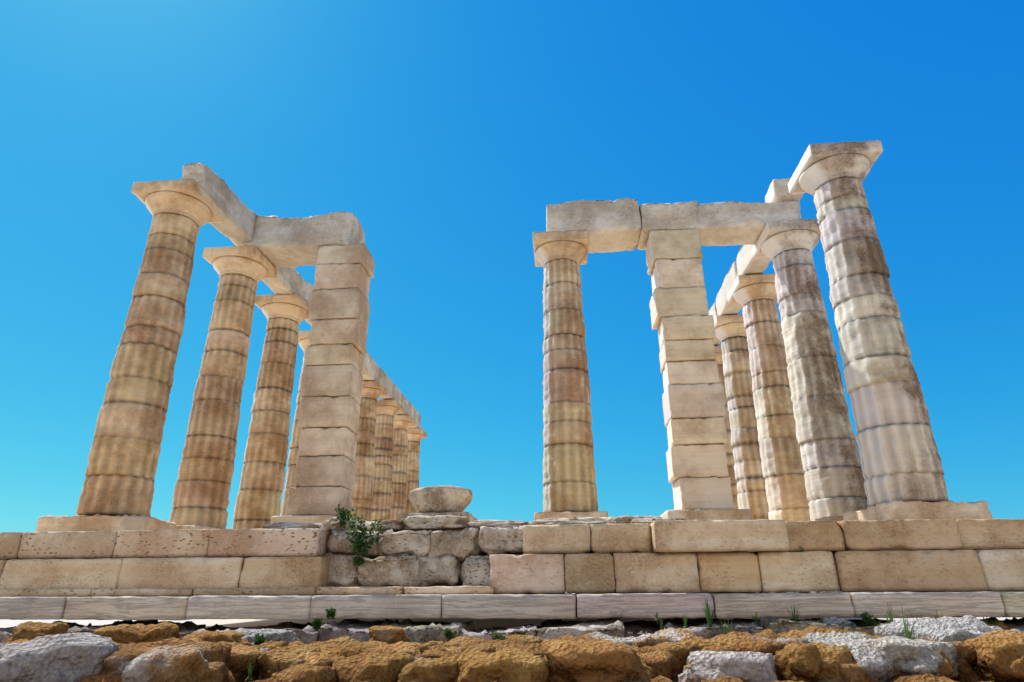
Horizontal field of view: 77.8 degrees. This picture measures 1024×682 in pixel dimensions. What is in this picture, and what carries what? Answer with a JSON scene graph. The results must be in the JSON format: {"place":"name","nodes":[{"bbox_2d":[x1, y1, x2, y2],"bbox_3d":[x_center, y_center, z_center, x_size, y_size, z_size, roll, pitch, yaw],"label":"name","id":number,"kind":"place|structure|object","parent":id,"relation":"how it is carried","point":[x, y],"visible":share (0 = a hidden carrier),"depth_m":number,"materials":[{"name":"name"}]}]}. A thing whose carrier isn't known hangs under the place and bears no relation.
{"place":"outdoors","nodes":[
{"label":"outdoors","id":0,"kind":"place"},
{"bbox_2d":[0,592,1019,629],"bbox_3d":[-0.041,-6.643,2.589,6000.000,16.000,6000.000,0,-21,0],"label":"stone foundation","id":1,"kind":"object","parent":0,"point":[477,623],"depth_m":18.32,"materials":[{"name":"beige stone"}]},
{"bbox_2d":[0,616,1023,643],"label":"foundation course","id":2,"kind":"object","parent":1,"relation":"on","point":[422,632],"visible":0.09,"depth_m":5.19,"materials":[{"name":"stone"}]},
{"bbox_2d":[0,591,1023,620],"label":"stone step","id":3,"kind":"object","parent":2,"relation":"on","point":[569,606],"visible":0.85,"depth_m":5.38,"materials":[{"name":"stone"}]},
{"bbox_2d":[0,586,493,596],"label":"levelling strip","id":4,"kind":"object","parent":3,"relation":"on","point":[280,591],"visible":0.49,"depth_m":5.79,"materials":[{"name":"beige stone"}]},
{"bbox_2d":[0,549,1023,593],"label":"stone block course","id":5,"kind":"object","parent":3,"relation":"on","point":[868,571],"visible":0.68,"depth_m":5.66,"materials":[{"name":"stone"}]},
{"bbox_2d":[0,528,330,559],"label":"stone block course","id":6,"kind":"object","parent":5,"relation":"on","point":[259,542],"visible":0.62,"depth_m":6.18,"materials":[{"name":"beige stone"}]},
{"bbox_2d":[322,525,522,586],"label":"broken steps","id":7,"kind":"structure","parent":5,"relation":"on","point":[420,558],"depth_m":6.03,"materials":[{"name":"stone"}]},
{"bbox_2d":[522,519,1023,556],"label":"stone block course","id":8,"kind":"object","parent":5,"relation":"on","point":[726,536],"visible":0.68,"depth_m":5.63,"materials":[{"name":"stone"}]},
{"bbox_2d":[0,615,1023,681],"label":"boulders","id":9,"kind":"object","parent":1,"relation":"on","point":[968,648],"visible":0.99,"depth_m":3.06,"materials":[{"name":"brown stone"}]},
{"label":"platform floor","id":10,"kind":"structure","parent":1,"relation":"on","visible":0},
{"bbox_2d":[262,515,686,531],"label":"edge stones","id":11,"kind":"object","parent":10,"relation":"on","point":[433,523],"visible":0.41,"depth_m":6.25,"materials":[{"name":"stone"}]},
{"bbox_2d":[36,500,992,531],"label":"stylobate blocks","id":12,"kind":"structure","parent":10,"relation":"on","point":[902,510],"depth_m":9.62,"materials":[{"name":"stone"}]},
{"bbox_2d":[76,179,225,515],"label":"column","id":13,"kind":"structure","parent":12,"relation":"on","point":[123,458],"depth_m":10.95,"materials":[{"name":"stone"}]},
{"bbox_2d":[182,163,770,427],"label":"architrave flanks","id":14,"kind":"object","parent":13,"relation":"on","point":[236,227],"visible":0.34,"depth_m":15.76,"materials":[{"name":"stone"}]},
{"bbox_2d":[242,178,803,267],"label":"lintels","id":15,"kind":"object","parent":14,"relation":"attached to","point":[623,224],"visible":0.71,"depth_m":13.96,"materials":[{"name":"stone"}]},
{"bbox_2d":[169,246,276,528],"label":"column","id":16,"kind":"structure","parent":12,"relation":"on","point":[203,484],"depth_m":13.28,"materials":[{"name":"stone"}]},
{"bbox_2d":[232,294,309,528],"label":"column","id":17,"kind":"structure","parent":12,"relation":"on","point":[258,498],"depth_m":15.66,"materials":[{"name":"stone"}]},
{"bbox_2d":[280,331,310,515],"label":"column","id":18,"kind":"structure","parent":12,"relation":"on","point":[303,339],"depth_m":17.92,"materials":[{"name":"stone"}]},
{"bbox_2d":[286,243,374,515],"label":"pillar","id":19,"kind":"structure","parent":12,"relation":"on","point":[330,402],"depth_m":13.13,"materials":[{"name":"stone"}]},
{"bbox_2d":[360,363,367,374],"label":"column","id":20,"kind":"structure","parent":12,"relation":"on","point":[364,370],"depth_m":21.88,"materials":[{"name":"stone"}]},
{"bbox_2d":[351,381,386,520],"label":"column","id":21,"kind":"structure","parent":12,"relation":"on","point":[372,392],"depth_m":22.88,"materials":[{"name":"stone"}]},
{"bbox_2d":[371,399,402,521],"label":"column","id":22,"kind":"structure","parent":12,"relation":"on","point":[388,410],"depth_m":25.26,"materials":[{"name":"stone"}]},
{"bbox_2d":[390,415,415,520],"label":"column","id":23,"kind":"structure","parent":12,"relation":"on","point":[403,424],"depth_m":27.68,"materials":[{"name":"stone"}]},
{"bbox_2d":[406,428,426,512],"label":"column","id":24,"kind":"structure","parent":12,"relation":"on","point":[416,436],"depth_m":30.20,"materials":[{"name":"stone"}]},
{"bbox_2d":[399,485,477,531],"bbox_3d":[-1.368,3.236,12.067,1.329,0.821,1.218,-2,-21,4],"label":"stone basin","id":25,"kind":"object","parent":12,"relation":"on","point":[440,500],"visible":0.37,"depth_m":11.71,"materials":[{"name":"stone"}]},
{"bbox_2d":[533,229,597,511],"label":"column","id":26,"kind":"structure","parent":12,"relation":"on","point":[569,470],"depth_m":12.74,"materials":[{"name":"stone"}]},
{"bbox_2d":[646,229,733,509],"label":"pillar","id":27,"kind":"structure","parent":12,"relation":"on","point":[693,400],"depth_m":12.52,"materials":[{"name":"stone"}]},
{"bbox_2d":[714,346,738,508],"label":"column","id":28,"kind":"structure","parent":12,"relation":"on","point":[728,448],"depth_m":19.32,"materials":[{"name":"stone"}]},
{"bbox_2d":[714,314,768,519],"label":"column","id":29,"kind":"structure","parent":12,"relation":"on","point":[730,333],"depth_m":17.22,"materials":[{"name":"stone"}]},
{"bbox_2d":[727,274,809,520],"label":"column","id":30,"kind":"structure","parent":12,"relation":"on","point":[756,298],"depth_m":14.78,"materials":[{"name":"stone"}]},
{"bbox_2d":[753,219,867,520],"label":"column","id":31,"kind":"structure","parent":12,"relation":"on","point":[831,461],"depth_m":12.37,"materials":[{"name":"stone"}]},
{"bbox_2d":[788,140,948,506],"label":"column","id":32,"kind":"structure","parent":12,"relation":"on","point":[900,456],"depth_m":10.01,"materials":[{"name":"stone"}]},
{"bbox_2d":[0,0,1023,531],"label":"sky","id":33,"kind":"structure","parent":0,"point":[448,129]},
{"bbox_2d":[249,673,1023,681],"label":"rocky ground","id":34,"kind":"structure","parent":0,"point":[927,677],"depth_m":2.87,"materials":[{"name":"brown stone"}]},
{"bbox_2d":[100,503,996,680],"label":"weeds","id":35,"kind":"object","parent":34,"relation":"on","point":[359,544],"visible":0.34,"depth_m":5.10,"materials":[{"name":"green plant"}]}
]}

